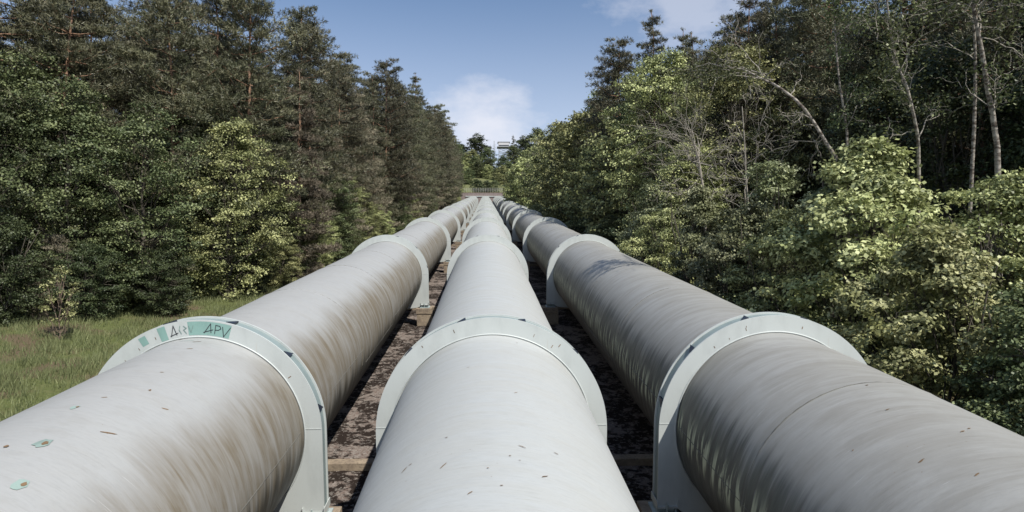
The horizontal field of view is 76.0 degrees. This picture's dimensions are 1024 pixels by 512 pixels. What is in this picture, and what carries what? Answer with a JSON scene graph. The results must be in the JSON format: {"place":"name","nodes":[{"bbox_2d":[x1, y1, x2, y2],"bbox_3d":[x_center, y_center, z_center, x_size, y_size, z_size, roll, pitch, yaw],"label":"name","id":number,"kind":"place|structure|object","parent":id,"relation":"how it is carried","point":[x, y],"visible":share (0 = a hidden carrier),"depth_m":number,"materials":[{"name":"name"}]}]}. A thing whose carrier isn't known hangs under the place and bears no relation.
{"place":"outdoors","nodes":[
{"label":"outdoors","id":0,"kind":"place"},
{"bbox_2d":[0,0,910,166],"label":"sky","id":1,"kind":"structure","parent":0,"point":[502,70],"materials":[{"name":"blue"}]},
{"bbox_2d":[327,229,653,511],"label":"ground","id":2,"kind":"structure","parent":0,"point":[351,431],"depth_m":22.25,"materials":[{"name":"brown gravel"}]},
{"bbox_2d":[416,306,432,325],"bbox_3d":[-4.821,3.410,36.268,0.880,1.240,0.900,0,6,-2],"label":"concrete pedestal","id":3,"kind":"object","parent":2,"relation":"on","point":[424,316],"visible":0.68,"depth_m":35.84,"materials":[{"name":"beige concrete"}]},
{"bbox_2d":[0,196,477,511],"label":"penstock pipe","id":4,"kind":"object","parent":3,"relation":"on","point":[237,410],"visible":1,"depth_m":10.89,"materials":[{"name":"paint"}]},
{"bbox_2d":[328,454,652,470],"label":"concrete sill","id":5,"kind":"structure","parent":2,"relation":"on","point":[364,464],"depth_m":17.56,"materials":[{"name":"beige concrete"}]},
{"bbox_2d":[353,196,638,511],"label":"penstock pipe","id":6,"kind":"object","parent":2,"relation":"on","point":[491,400],"visible":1,"depth_m":8.94,"materials":[{"name":"white paint"}]},
{"bbox_2d":[637,500,681,511],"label":"concrete pedestal","id":7,"kind":"object","parent":2,"relation":"on","point":[645,505],"visible":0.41,"depth_m":13.38,"materials":[{"name":"grey concrete"}]},
{"bbox_2d":[493,196,1023,511],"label":"penstock pipe","id":8,"kind":"object","parent":7,"relation":"on","point":[743,410],"visible":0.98,"depth_m":10.70,"materials":[{"name":"grey paint"}]},
{"bbox_2d":[0,170,1022,420],"bbox_3d":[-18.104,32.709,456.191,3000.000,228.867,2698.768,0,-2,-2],"label":"terrain","id":9,"kind":"structure","parent":0,"point":[6,400],"depth_m":30.78,"materials":[{"name":"green plant"}]},
{"bbox_2d":[0,214,59,325],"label":"bush","id":10,"kind":"object","parent":9,"relation":"on","point":[8,234],"visible":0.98,"depth_m":33.15,"materials":[{"name":"green plant"}]},
{"bbox_2d":[0,93,79,304],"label":"broadleaf tree","id":11,"kind":"object","parent":9,"relation":"on","point":[5,118],"visible":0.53,"depth_m":35.50,"materials":[{"name":"green plant"}]},
{"bbox_2d":[0,0,89,178],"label":"pine tree","id":12,"kind":"object","parent":9,"relation":"on","point":[25,35],"visible":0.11,"depth_m":42.50,"materials":[{"name":"green plant"}]},
{"bbox_2d":[20,232,86,320],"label":"young pine","id":13,"kind":"object","parent":9,"relation":"on","point":[55,239],"visible":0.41,"depth_m":34.91,"materials":[{"name":"green plant"}]},
{"bbox_2d":[0,44,110,294],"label":"broadleaf tree","id":14,"kind":"object","parent":9,"relation":"on","point":[18,89],"visible":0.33,"depth_m":38.52,"materials":[{"name":"green plant"}]},
{"bbox_2d":[34,264,83,339],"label":"sapling","id":15,"kind":"object","parent":9,"relation":"on","point":[50,299],"visible":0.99,"depth_m":30.93,"materials":[{"name":"green wood"}]},
{"bbox_2d":[0,160,119,287],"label":"bush","id":16,"kind":"object","parent":9,"relation":"on","point":[81,186],"visible":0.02,"depth_m":39.36,"materials":[{"name":"green plant"}]},
{"bbox_2d":[0,0,150,265],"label":"pine tree","id":17,"kind":"object","parent":9,"relation":"on","point":[101,61],"visible":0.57,"depth_m":41.11,"materials":[{"name":"green plant"}]},
{"bbox_2d":[0,73,156,305],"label":"broadleaf tree","id":18,"kind":"object","parent":9,"relation":"on","point":[67,110],"visible":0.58,"depth_m":36.88,"materials":[{"name":"green plant"}]},
{"bbox_2d":[37,238,128,319],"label":"bush","id":19,"kind":"object","parent":9,"relation":"on","point":[90,304],"visible":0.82,"depth_m":35.00,"materials":[{"name":"green plant"}]},
{"bbox_2d":[27,192,159,310],"bbox_3d":[-24.065,-0.133,38.348,6.582,7.286,6.436,0,-2,-2],"label":"bush","id":20,"kind":"object","parent":9,"relation":"on","point":[91,220],"visible":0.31,"depth_m":37.30,"materials":[{"name":"green plant"}]},
{"bbox_2d":[20,0,170,228],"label":"pine tree","id":21,"kind":"object","parent":9,"relation":"on","point":[105,13],"visible":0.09,"depth_m":45.36,"materials":[{"name":"green plant"}]},
{"bbox_2d":[95,91,188,261],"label":"broadleaf tree","id":22,"kind":"object","parent":9,"relation":"on","point":[143,178],"visible":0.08,"depth_m":46.48,"materials":[{"name":"green plant"}]},
{"bbox_2d":[63,100,227,310],"bbox_3d":[-22.297,-2.744,39.279,9.153,12.838,7.761,-2,-3,42],"label":"broadleaf tree","id":23,"kind":"object","parent":9,"relation":"on","point":[142,220],"visible":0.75,"depth_m":38.42,"materials":[{"name":"green plant"}]},
{"bbox_2d":[103,20,193,256],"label":"pine tree","id":24,"kind":"object","parent":9,"relation":"on","point":[145,45],"visible":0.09,"depth_m":49.25,"materials":[{"name":"green plant"}]},
{"bbox_2d":[101,0,208,233],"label":"pine tree","id":25,"kind":"object","parent":9,"relation":"on","point":[137,3],"visible":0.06,"depth_m":53.45,"materials":[{"name":"green plant"}]},
{"bbox_2d":[114,245,202,315],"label":"bush","id":26,"kind":"object","parent":9,"relation":"on","point":[152,298],"visible":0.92,"depth_m":37.62,"materials":[{"name":"green plant"}]},
{"bbox_2d":[128,211,198,309],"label":"young pine","id":27,"kind":"object","parent":9,"relation":"on","point":[159,227],"visible":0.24,"depth_m":40.10,"materials":[{"name":"green plant"}]},
{"bbox_2d":[102,0,233,259],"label":"pine tree","id":28,"kind":"object","parent":9,"relation":"on","point":[150,74],"visible":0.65,"depth_m":44.60,"materials":[{"name":"green plant"}]},
{"bbox_2d":[0,244,344,421],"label":"grass","id":29,"kind":"structure","parent":9,"relation":"on","point":[7,378],"depth_m":30.21,"materials":[{"name":"green plant"}]},
{"bbox_2d":[138,107,283,291],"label":"broadleaf tree","id":30,"kind":"object","parent":9,"relation":"on","point":[212,205],"visible":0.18,"depth_m":45.58,"materials":[{"name":"green plant"}]},
{"bbox_2d":[151,0,283,279],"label":"pine tree","id":31,"kind":"object","parent":9,"relation":"on","point":[209,6],"visible":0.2,"depth_m":50.37,"materials":[{"name":"green plant"}]},
{"bbox_2d":[158,117,315,299],"bbox_3d":[-19.026,-3.029,44.614,9.438,12.599,8.707,-1,-3,27],"label":"broadleaf tree","id":32,"kind":"object","parent":9,"relation":"on","point":[233,131],"visible":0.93,"depth_m":43.60,"materials":[{"name":"green plant"}]},
{"bbox_2d":[228,245,277,294],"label":"bush","id":33,"kind":"object","parent":9,"relation":"on","point":[263,279],"visible":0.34,"depth_m":45.83,"materials":[{"name":"green plant"}]},
{"bbox_2d":[175,0,332,289],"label":"pine tree","id":34,"kind":"object","parent":9,"relation":"on","point":[258,8],"visible":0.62,"depth_m":47.59,"materials":[{"name":"green plant"}]},
{"bbox_2d":[259,226,303,287],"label":"bush","id":35,"kind":"object","parent":9,"relation":"on","point":[291,266],"visible":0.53,"depth_m":49.79,"materials":[{"name":"green plant"}]},
{"bbox_2d":[254,196,309,279],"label":"broadleaf tree","id":36,"kind":"object","parent":9,"relation":"on","point":[291,226],"visible":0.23,"depth_m":53.11,"materials":[{"name":"green plant"}]},
{"bbox_2d":[243,67,341,277],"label":"pine tree","id":37,"kind":"object","parent":9,"relation":"on","point":[317,192],"visible":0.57,"depth_m":53.56,"materials":[{"name":"green plant"}]},
{"bbox_2d":[255,5,350,252],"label":"pine tree","id":38,"kind":"object","parent":9,"relation":"on","point":[307,50],"visible":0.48,"depth_m":58.30,"materials":[{"name":"green plant"}]},
{"bbox_2d":[264,22,371,255],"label":"pine tree","id":39,"kind":"object","parent":9,"relation":"on","point":[330,120],"visible":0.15,"depth_m":65.43,"materials":[{"name":"green plant"}]},
{"bbox_2d":[294,218,341,270],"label":"broadleaf tree","id":40,"kind":"object","parent":9,"relation":"on","point":[325,256],"visible":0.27,"depth_m":56.93,"materials":[{"name":"green plant"}]},
{"bbox_2d":[303,168,363,263],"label":"broadleaf tree","id":41,"kind":"object","parent":9,"relation":"on","point":[338,220],"visible":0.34,"depth_m":65.63,"materials":[{"name":"green plant"}]},
{"bbox_2d":[324,194,361,259],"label":"broadleaf tree","id":42,"kind":"object","parent":9,"relation":"on","point":[350,220],"visible":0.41,"depth_m":67.56,"materials":[{"name":"green plant"}]},
{"bbox_2d":[315,93,371,255],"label":"pine tree","id":43,"kind":"object","parent":9,"relation":"on","point":[363,226],"visible":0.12,"depth_m":71.58,"materials":[{"name":"green plant"}]},
{"bbox_2d":[311,67,384,218],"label":"pine tree","id":44,"kind":"object","parent":9,"relation":"on","point":[354,127],"visible":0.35,"depth_m":78.82,"materials":[{"name":"green plant"}]},
{"bbox_2d":[320,51,387,175],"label":"pine tree","id":45,"kind":"object","parent":9,"relation":"on","point":[346,54],"visible":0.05,"depth_m":96.11,"materials":[{"name":"green plant"}]},
{"bbox_2d":[320,75,391,236],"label":"pine tree","id":46,"kind":"object","parent":9,"relation":"on","point":[359,95],"visible":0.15,"depth_m":82.62,"materials":[{"name":"green plant"}]},
{"bbox_2d":[359,201,389,239],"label":"broadleaf tree","id":47,"kind":"object","parent":9,"relation":"on","point":[372,219],"visible":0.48,"depth_m":81.67,"materials":[{"name":"green plant"}]},
{"bbox_2d":[354,106,403,241],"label":"pine tree","id":48,"kind":"object","parent":9,"relation":"on","point":[376,190],"visible":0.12,"depth_m":90.44,"materials":[{"name":"green plant"}]},
{"bbox_2d":[362,75,403,230],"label":"pine tree","id":49,"kind":"object","parent":9,"relation":"on","point":[383,142],"visible":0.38,"depth_m":96.68,"materials":[{"name":"green plant"}]},
{"bbox_2d":[360,56,428,234],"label":"pine tree","id":50,"kind":"object","parent":9,"relation":"on","point":[404,154],"visible":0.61,"depth_m":101.14,"materials":[{"name":"green plant"}]},
{"bbox_2d":[376,81,428,189],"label":"pine tree","id":51,"kind":"object","parent":9,"relation":"on","point":[416,124],"visible":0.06,"depth_m":121.33,"materials":[{"name":"green plant"}]},
{"bbox_2d":[382,109,432,228],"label":"pine tree","id":52,"kind":"object","parent":9,"relation":"on","point":[416,207],"visible":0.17,"depth_m":114.27,"materials":[{"name":"green plant"}]},
{"bbox_2d":[382,89,434,200],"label":"pine tree","id":53,"kind":"object","parent":9,"relation":"on","point":[421,137],"visible":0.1,"depth_m":126.66,"materials":[{"name":"green plant"}]},
{"bbox_2d":[404,72,443,218],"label":"pine tree","id":54,"kind":"object","parent":9,"relation":"on","point":[415,81],"visible":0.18,"depth_m":143.81,"materials":[{"name":"green plant"}]},
{"bbox_2d":[407,100,444,215],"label":"pine tree","id":55,"kind":"object","parent":9,"relation":"on","point":[427,213],"visible":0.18,"depth_m":138.18,"materials":[{"name":"green plant"}]},
{"bbox_2d":[416,95,448,211],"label":"pine tree","id":56,"kind":"object","parent":9,"relation":"on","point":[433,129],"visible":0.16,"depth_m":162.08,"materials":[{"name":"green plant"}]},
{"bbox_2d":[428,108,459,202],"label":"pine tree","id":57,"kind":"object","parent":9,"relation":"on","point":[445,126],"visible":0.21,"depth_m":190.50,"materials":[{"name":"green plant"}]},
{"bbox_2d":[429,102,464,209],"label":"pine tree","id":58,"kind":"object","parent":9,"relation":"on","point":[443,111],"visible":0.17,"depth_m":202.91,"materials":[{"name":"green plant"}]},
{"bbox_2d":[464,132,494,163],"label":"broadleaf tree","id":59,"kind":"object","parent":9,"relation":"on","point":[475,142],"visible":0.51,"depth_m":434.49,"materials":[{"name":"green plant"}]},
{"bbox_2d":[501,155,535,206],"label":"broadleaf tree","id":60,"kind":"object","parent":9,"relation":"on","point":[521,201],"visible":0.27,"depth_m":170.48,"materials":[{"name":"green plant"}]},
{"bbox_2d":[519,121,581,210],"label":"broadleaf tree","id":61,"kind":"object","parent":9,"relation":"on","point":[538,173],"visible":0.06,"depth_m":108.46,"materials":[{"name":"green plant"}]},
{"bbox_2d":[517,120,587,216],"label":"broadleaf tree","id":62,"kind":"object","parent":9,"relation":"on","point":[539,167],"visible":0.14,"depth_m":92.53,"materials":[{"name":"green plant"}]},
{"bbox_2d":[534,109,607,230],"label":"broadleaf tree","id":63,"kind":"object","parent":9,"relation":"on","point":[568,150],"visible":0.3,"depth_m":81.68,"materials":[{"name":"green plant"}]},
{"bbox_2d":[548,137,626,232],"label":"broadleaf tree","id":64,"kind":"object","parent":9,"relation":"on","point":[567,196],"visible":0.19,"depth_m":70.18,"materials":[{"name":"green plant"}]},
{"bbox_2d":[581,35,644,217],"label":"pine tree","id":65,"kind":"object","parent":9,"relation":"on","point":[615,73],"visible":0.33,"depth_m":67.31,"materials":[{"name":"green plant"}]},
{"bbox_2d":[594,211,632,250],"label":"shrub","id":66,"kind":"object","parent":9,"relation":"on","point":[610,220],"visible":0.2,"depth_m":52.67,"materials":[{"name":"green plant"}]},
{"bbox_2d":[572,64,657,194],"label":"pine tree","id":67,"kind":"object","parent":9,"relation":"on","point":[594,123],"visible":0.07,"depth_m":75.14,"materials":[{"name":"green plant"}]},
{"bbox_2d":[561,118,689,249],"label":"broadleaf tree","id":68,"kind":"object","parent":9,"relation":"on","point":[593,206],"visible":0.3,"depth_m":56.82,"materials":[{"name":"green plant"}]},
{"bbox_2d":[578,79,698,233],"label":"broadleaf tree","id":69,"kind":"object","parent":9,"relation":"on","point":[609,119],"visible":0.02,"depth_m":62.68,"materials":[{"name":"green plant"}]},
{"bbox_2d":[580,47,716,250],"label":"broadleaf tree","id":70,"kind":"object","parent":9,"relation":"on","point":[666,82],"visible":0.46,"depth_m":50.19,"materials":[{"name":"green plant"}]},
{"bbox_2d":[613,9,686,223],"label":"pine tree","id":71,"kind":"object","parent":9,"relation":"on","point":[654,20],"visible":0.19,"depth_m":59.35,"materials":[{"name":"green plant"}]},
{"bbox_2d":[612,181,694,278],"bbox_3d":[9.437,-0.759,41.072,6.212,8.079,6.330,0,-2,0],"label":"shrub","id":72,"kind":"object","parent":9,"relation":"on","point":[647,203],"visible":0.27,"depth_m":40.76,"materials":[{"name":"green plant"}]},
{"bbox_2d":[617,207,706,290],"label":"shrub","id":73,"kind":"object","parent":9,"relation":"on","point":[661,220],"visible":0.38,"depth_m":34.35,"materials":[{"name":"green plant"}]},
{"bbox_2d":[635,141,742,289],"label":"broadleaf tree","id":74,"kind":"object","parent":9,"relation":"on","point":[683,164],"visible":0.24,"depth_m":40.34,"materials":[{"name":"green plant"}]},
{"bbox_2d":[673,31,716,228],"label":"pine tree","id":75,"kind":"object","parent":9,"relation":"on","point":[690,50],"visible":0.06,"depth_m":66.52,"materials":[{"name":"green plant"}]},
{"bbox_2d":[617,50,781,290],"bbox_3d":[9.619,-3.958,36.244,7.020,13.872,8.638,1,-3,-34],"label":"dead tree","id":76,"kind":"object","parent":9,"relation":"on","point":[696,152],"visible":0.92,"depth_m":36.50,"materials":[{"name":"grey wood"}]},
{"bbox_2d":[663,184,741,303],"bbox_3d":[8.597,0.647,29.919,4.202,7.854,4.497,1,-3,-37],"label":"shrub","id":77,"kind":"object","parent":9,"relation":"on","point":[701,211],"visible":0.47,"depth_m":29.81,"materials":[{"name":"green plant"}]},
{"bbox_2d":[683,83,794,269],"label":"dead tree","id":78,"kind":"object","parent":9,"relation":"on","point":[745,166],"visible":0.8,"depth_m":31.07,"materials":[{"name":"grey wood"}]},
{"bbox_2d":[691,12,786,213],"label":"pine tree","id":79,"kind":"object","parent":9,"relation":"on","point":[717,33],"visible":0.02,"depth_m":59.10,"materials":[{"name":"green plant"}]},
{"bbox_2d":[659,41,824,268],"bbox_3d":[15.319,-5.822,43.107,10.553,16.488,11.425,-1,-2,21],"label":"broadleaf tree","id":80,"kind":"object","parent":9,"relation":"on","point":[727,88],"visible":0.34,"depth_m":42.17,"materials":[{"name":"green plant"}]},
{"bbox_2d":[688,0,804,202],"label":"pine tree","id":81,"kind":"object","parent":9,"relation":"on","point":[759,15],"visible":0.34,"depth_m":45.59,"materials":[{"name":"green plant"}]},
{"bbox_2d":[688,198,806,312],"bbox_3d":[9.212,1.228,25.917,5.443,7.079,5.547,1,-3,-30],"label":"shrub","id":82,"kind":"object","parent":9,"relation":"on","point":[743,221],"visible":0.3,"depth_m":25.75,"materials":[{"name":"green plant"}]},
{"bbox_2d":[660,2,877,346],"bbox_3d":[7.790,-1.701,21.785,7.044,12.823,4.499,-2,-3,39],"label":"birch tree","id":83,"kind":"object","parent":9,"relation":"on","point":[743,72],"visible":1,"depth_m":21.07,"materials":[{"name":"green plant"}]},
{"bbox_2d":[706,157,843,318],"bbox_3d":[11.336,0.059,28.017,6.632,8.464,6.508,-1,-2,24],"label":"shrub","id":84,"kind":"object","parent":9,"relation":"on","point":[775,188],"visible":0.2,"depth_m":27.43,"materials":[{"name":"green plant"}]},
{"bbox_2d":[727,0,828,226],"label":"pine tree","id":85,"kind":"object","parent":9,"relation":"on","point":[778,30],"visible":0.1,"depth_m":47.49,"materials":[{"name":"green plant"}]},
{"bbox_2d":[716,205,882,327],"bbox_3d":[9.679,1.606,22.761,5.395,6.878,5.744,2,-3,-40],"label":"shrub","id":86,"kind":"object","parent":9,"relation":"on","point":[780,217],"visible":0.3,"depth_m":22.64,"materials":[{"name":"green plant"}]},
{"bbox_2d":[774,0,852,154],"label":"pine tree","id":87,"kind":"object","parent":9,"relation":"on","point":[815,45],"visible":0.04,"depth_m":54.22,"materials":[{"name":"green plant"}]},
{"bbox_2d":[753,0,908,213],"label":"pine tree","id":88,"kind":"object","parent":9,"relation":"on","point":[811,69],"visible":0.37,"depth_m":43.03,"materials":[{"name":"green plant"}]},
{"bbox_2d":[816,0,897,215],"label":"birch tree","id":89,"kind":"object","parent":9,"relation":"on","point":[837,60],"visible":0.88,"depth_m":22.78,"materials":[{"name":"green plant"}]},
{"bbox_2d":[802,3,931,234],"bbox_3d":[22.846,-6.355,38.344,8.801,16.726,9.420,1,-3,-24],"label":"broadleaf tree","id":90,"kind":"object","parent":9,"relation":"on","point":[831,77],"visible":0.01,"depth_m":38.97,"materials":[{"name":"green plant"}]},
{"bbox_2d":[743,133,1007,402],"bbox_3d":[10.520,0.842,19.058,6.176,8.942,7.127,2,-3,-40],"label":"shrub","id":91,"kind":"object","parent":9,"relation":"on","point":[872,184],"visible":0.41,"depth_m":18.89,"materials":[{"name":"green plant"}]},
{"bbox_2d":[811,29,954,264],"bbox_3d":[20.390,-4.964,35.597,7.791,14.808,8.339,-1,-2,18],"label":"broadleaf tree","id":92,"kind":"object","parent":9,"relation":"on","point":[863,70],"visible":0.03,"depth_m":34.99,"materials":[{"name":"green plant"}]},
{"bbox_2d":[783,173,986,395],"bbox_3d":[12.477,0.968,22.105,5.960,7.598,6.345,1,-3,-24],"label":"shrub","id":93,"kind":"object","parent":9,"relation":"on","point":[930,219],"visible":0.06,"depth_m":21.37,"materials":[{"name":"green plant"}]},
{"bbox_2d":[801,0,1000,233],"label":"pine tree","id":94,"kind":"object","parent":9,"relation":"on","point":[855,65],"visible":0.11,"depth_m":34.35,"materials":[{"name":"green plant"}]},
{"bbox_2d":[815,48,1006,318],"bbox_3d":[18.162,-3.189,30.227,9.024,13.321,9.073,0,-2,-16],"label":"broadleaf tree","id":95,"kind":"object","parent":9,"relation":"on","point":[900,110],"visible":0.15,"depth_m":30.35,"materials":[{"name":"green plant"}]},
{"bbox_2d":[844,0,983,343],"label":"birch tree","id":96,"kind":"object","parent":9,"relation":"on","point":[894,56],"visible":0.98,"depth_m":19.10,"materials":[{"name":"green plant"}]},
{"bbox_2d":[811,33,1023,301],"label":"broadleaf tree","id":97,"kind":"object","parent":9,"relation":"on","point":[930,83],"visible":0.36,"depth_m":24.88,"materials":[{"name":"green plant"}]},
{"bbox_2d":[824,222,1022,433],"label":"shrub","id":98,"kind":"object","parent":9,"relation":"on","point":[930,268],"visible":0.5,"depth_m":15.04,"materials":[{"name":"green plant"}]},
{"bbox_2d":[867,0,1023,304],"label":"birch tree","id":99,"kind":"object","parent":9,"relation":"on","point":[990,104],"visible":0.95,"depth_m":19.11,"materials":[{"name":"green plant"}]},
{"bbox_2d":[876,166,1023,434],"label":"shrub","id":100,"kind":"object","parent":9,"relation":"on","point":[1006,195],"visible":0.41,"depth_m":16.60,"materials":[{"name":"green plant"}]},
{"bbox_2d":[888,0,1023,297],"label":"pine tree","id":101,"kind":"object","parent":9,"relation":"on","point":[965,31],"visible":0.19,"depth_m":28.09,"materials":[{"name":"green plant"}]},
{"bbox_2d":[897,0,1023,371],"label":"birch tree","id":102,"kind":"object","parent":9,"relation":"on","point":[973,123],"visible":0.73,"depth_m":20.76,"materials":[{"name":"green plant"}]},
{"bbox_2d":[933,284,1023,436],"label":"shrub","id":103,"kind":"object","parent":9,"relation":"on","point":[1011,331],"visible":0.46,"depth_m":12.97,"materials":[{"name":"green plant"}]},
{"bbox_2d":[938,0,1023,281],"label":"broadleaf tree","id":104,"kind":"object","parent":9,"relation":"on","point":[1007,125],"visible":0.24,"depth_m":24.13,"materials":[{"name":"green plant"}]},
{"bbox_2d":[951,72,1023,304],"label":"broadleaf tree","id":105,"kind":"object","parent":9,"relation":"on","point":[1007,157],"visible":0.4,"depth_m":22.41,"materials":[{"name":"green plant"}]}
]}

